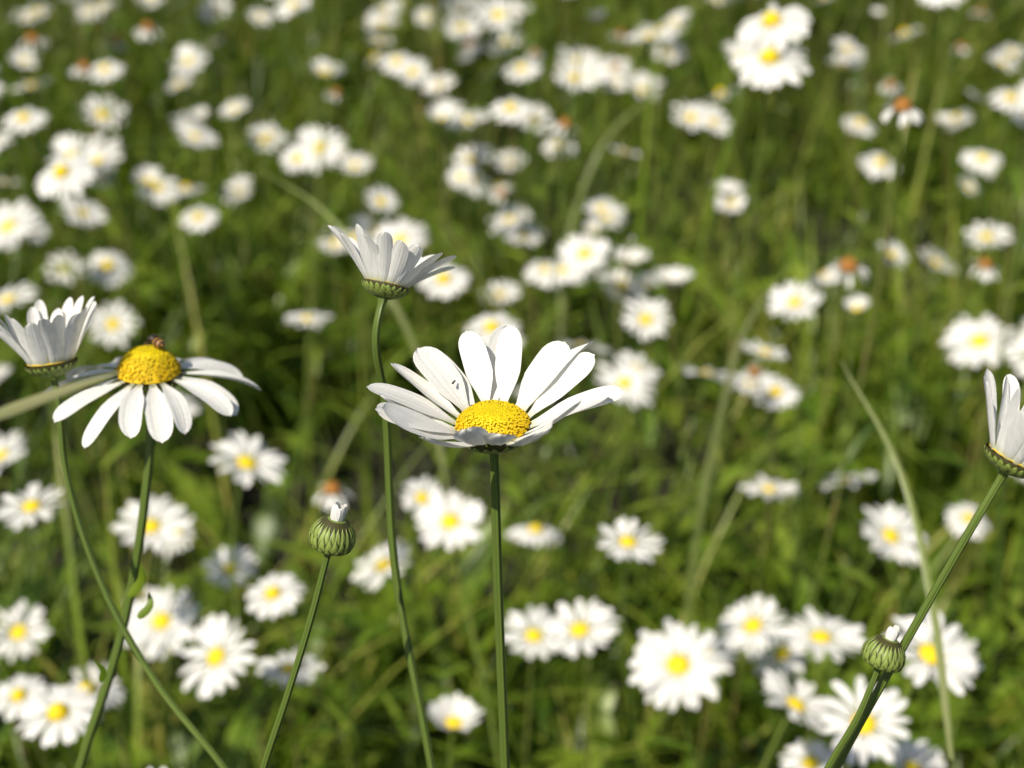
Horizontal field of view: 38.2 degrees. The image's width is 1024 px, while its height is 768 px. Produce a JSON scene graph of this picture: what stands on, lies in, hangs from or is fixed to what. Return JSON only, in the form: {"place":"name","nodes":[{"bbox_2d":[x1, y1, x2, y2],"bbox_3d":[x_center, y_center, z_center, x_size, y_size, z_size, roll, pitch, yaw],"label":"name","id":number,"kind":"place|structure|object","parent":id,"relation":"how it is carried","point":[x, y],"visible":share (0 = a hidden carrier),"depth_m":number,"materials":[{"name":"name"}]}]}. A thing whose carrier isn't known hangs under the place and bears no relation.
{"place":"outdoors","nodes":[
{"label":"outdoors","id":0,"kind":"place"},
{"bbox_2d":[0,0,1023,767],"bbox_3d":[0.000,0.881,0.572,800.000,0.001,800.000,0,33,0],"label":"ground","id":1,"kind":"structure","parent":0,"point":[252,496],"depth_m":1.78,"materials":[{"name":"plant"}]},
{"bbox_2d":[0,0,151,254],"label":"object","id":2,"kind":"object","parent":1,"relation":"on","point":[7,164],"visible":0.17,"depth_m":2.20,"materials":[{"name":"green plant"}]},
{"bbox_2d":[0,0,180,128],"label":"daisy meadow patch","id":3,"kind":"object","parent":1,"relation":"on","point":[39,3],"visible":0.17,"depth_m":2.62,"materials":[{"name":"green plant"}]},
{"bbox_2d":[0,296,227,767],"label":"daisy","id":4,"kind":"object","parent":1,"relation":"on","point":[41,344],"visible":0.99,"depth_m":0.46,"materials":[{"name":"white plant"}]},
{"bbox_2d":[45,345,260,767],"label":"daisy","id":5,"kind":"object","parent":1,"relation":"on","point":[153,375],"visible":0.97,"depth_m":0.46,"materials":[{"name":"white plant"}]},
{"bbox_2d":[93,563,153,681],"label":"leaves","id":6,"kind":"object","parent":5,"relation":"attached to","point":[135,589],"visible":1,"depth_m":0.47,"materials":[{"name":"green plant"}]},
{"bbox_2d":[143,334,164,348],"bbox_3d":[-0.113,-0.014,0.469,0.008,0.008,0.008,0,33,0],"label":"bee","id":7,"kind":"object","parent":5,"relation":"on","point":[155,341],"visible":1,"depth_m":0.47,"materials":[{"name":"beige"}]},
{"bbox_2d":[2,0,565,151],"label":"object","id":8,"kind":"object","parent":1,"relation":"on","point":[310,15],"visible":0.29,"depth_m":2.59,"materials":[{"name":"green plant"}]},
{"bbox_2d":[260,501,355,767],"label":"bud","id":9,"kind":"object","parent":1,"relation":"on","point":[333,533],"visible":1,"depth_m":0.40,"materials":[{"name":"green plant"}]},
{"bbox_2d":[0,0,690,456],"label":"daisy meadow patch","id":10,"kind":"object","parent":1,"relation":"on","point":[174,102],"visible":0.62,"depth_m":2.03,"materials":[{"name":"green plant"}]},
{"bbox_2d":[0,380,709,767],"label":"daisies","id":11,"kind":"object","parent":1,"relation":"on","point":[452,714],"visible":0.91,"depth_m":1.00,"materials":[{"name":"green plant"}]},
{"bbox_2d":[327,224,456,767],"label":"daisy","id":12,"kind":"object","parent":1,"relation":"on","point":[389,270],"visible":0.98,"depth_m":0.42,"materials":[{"name":"white plant"}]},
{"bbox_2d":[0,80,953,759],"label":"grass blades","id":13,"kind":"object","parent":1,"relation":"on","point":[14,408],"visible":0.84,"depth_m":0.96,"materials":[{"name":"green plant"}]},
{"bbox_2d":[0,0,990,767],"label":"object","id":14,"kind":"object","parent":1,"relation":"on","point":[208,576],"visible":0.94,"depth_m":1.44,"materials":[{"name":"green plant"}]},
{"bbox_2d":[367,325,624,767],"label":"daisy","id":15,"kind":"object","parent":1,"relation":"on","point":[555,371],"visible":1,"depth_m":0.40,"materials":[{"name":"white plant"}]},
{"bbox_2d":[215,0,1023,417],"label":"daisy meadow patch","id":16,"kind":"object","parent":1,"relation":"on","point":[713,84],"visible":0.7,"depth_m":2.08,"materials":[{"name":"green plant"}]},
{"bbox_2d":[217,0,1023,767],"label":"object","id":17,"kind":"object","parent":1,"relation":"on","point":[919,394],"visible":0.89,"depth_m":1.39,"materials":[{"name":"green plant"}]},
{"bbox_2d":[396,0,1023,143],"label":"daisy meadow patch","id":18,"kind":"object","parent":1,"relation":"on","point":[847,8],"visible":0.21,"depth_m":2.62,"materials":[{"name":"green plant"}]},
{"bbox_2d":[402,376,1023,767],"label":"daisies","id":19,"kind":"object","parent":1,"relation":"on","point":[686,684],"visible":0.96,"depth_m":0.93,"materials":[{"name":"plant"}]},
{"bbox_2d":[824,625,905,767],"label":"bud","id":20,"kind":"object","parent":1,"relation":"on","point":[884,653],"visible":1,"depth_m":0.38,"materials":[{"name":"green plant"}]},
{"bbox_2d":[805,0,1023,127],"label":"daisy meadow patch","id":21,"kind":"object","parent":1,"relation":"on","point":[998,22],"visible":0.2,"depth_m":2.65,"materials":[{"name":"green plant"}]},
{"bbox_2d":[832,369,1023,767],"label":"daisy","id":22,"kind":"object","parent":1,"relation":"on","point":[1004,451],"visible":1,"depth_m":0.37,"materials":[{"name":"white plant"}]},
{"bbox_2d":[861,0,1023,252],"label":"grass","id":23,"kind":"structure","parent":1,"relation":"on","point":[1007,88],"depth_m":2.38,"materials":[{"name":"green plant"}]}
]}

